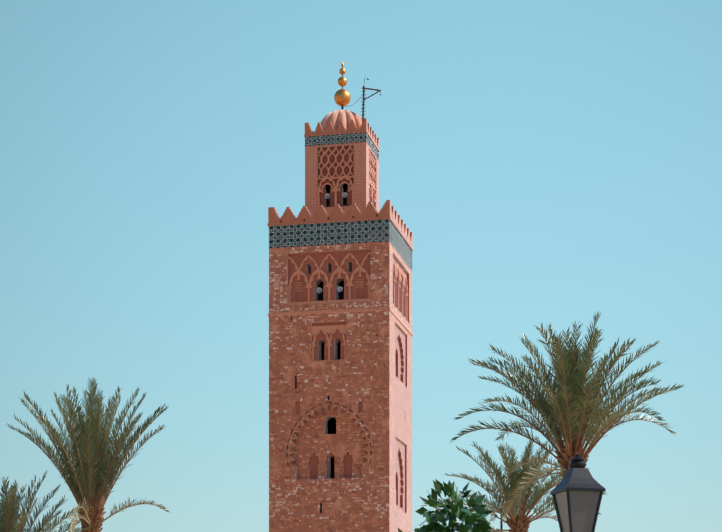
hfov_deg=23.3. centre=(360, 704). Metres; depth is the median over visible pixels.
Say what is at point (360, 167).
minaret lantern
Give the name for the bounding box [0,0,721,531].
sky
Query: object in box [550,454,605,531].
street lantern
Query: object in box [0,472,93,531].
date palm
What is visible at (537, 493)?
small date palm
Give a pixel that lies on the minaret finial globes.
(342, 97)
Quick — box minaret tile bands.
[269,132,411,269]
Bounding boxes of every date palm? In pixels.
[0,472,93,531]
[5,377,168,531]
[421,438,606,531]
[450,312,684,523]
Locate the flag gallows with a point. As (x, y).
(364, 98)
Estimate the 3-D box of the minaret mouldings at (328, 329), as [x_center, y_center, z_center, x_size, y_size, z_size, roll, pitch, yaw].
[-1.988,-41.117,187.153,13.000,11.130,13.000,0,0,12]
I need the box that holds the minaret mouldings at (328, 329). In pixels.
[268,252,412,361]
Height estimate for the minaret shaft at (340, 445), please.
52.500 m
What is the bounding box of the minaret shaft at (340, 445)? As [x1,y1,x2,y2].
[269,242,411,531]
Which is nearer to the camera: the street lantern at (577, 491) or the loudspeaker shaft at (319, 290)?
the street lantern at (577, 491)
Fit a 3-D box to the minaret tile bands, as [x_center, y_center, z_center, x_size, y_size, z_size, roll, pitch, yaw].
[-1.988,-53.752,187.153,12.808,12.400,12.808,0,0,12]
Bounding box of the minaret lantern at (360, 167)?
[305,143,378,216]
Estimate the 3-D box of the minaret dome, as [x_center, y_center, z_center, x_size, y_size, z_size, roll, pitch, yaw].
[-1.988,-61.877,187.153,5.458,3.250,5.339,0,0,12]
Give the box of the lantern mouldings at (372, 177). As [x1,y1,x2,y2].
[317,145,375,208]
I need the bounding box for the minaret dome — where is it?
[320,109,361,131]
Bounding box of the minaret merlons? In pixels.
[267,118,412,271]
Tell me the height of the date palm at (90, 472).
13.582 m
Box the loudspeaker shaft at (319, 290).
[316,287,321,300]
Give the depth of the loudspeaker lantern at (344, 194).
184.06 m
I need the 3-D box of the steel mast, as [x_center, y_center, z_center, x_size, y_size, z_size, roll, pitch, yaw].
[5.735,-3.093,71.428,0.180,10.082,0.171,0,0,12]
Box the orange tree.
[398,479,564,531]
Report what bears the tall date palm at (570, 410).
on the plaza ground
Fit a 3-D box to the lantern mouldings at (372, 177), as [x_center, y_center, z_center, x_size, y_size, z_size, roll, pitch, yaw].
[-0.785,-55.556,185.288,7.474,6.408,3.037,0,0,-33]
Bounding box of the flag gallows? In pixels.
[345,78,380,122]
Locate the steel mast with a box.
[500,506,502,529]
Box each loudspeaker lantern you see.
[325,193,329,205]
[342,192,346,204]
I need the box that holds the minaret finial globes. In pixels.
[334,61,350,109]
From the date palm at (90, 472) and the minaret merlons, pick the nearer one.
the date palm at (90, 472)

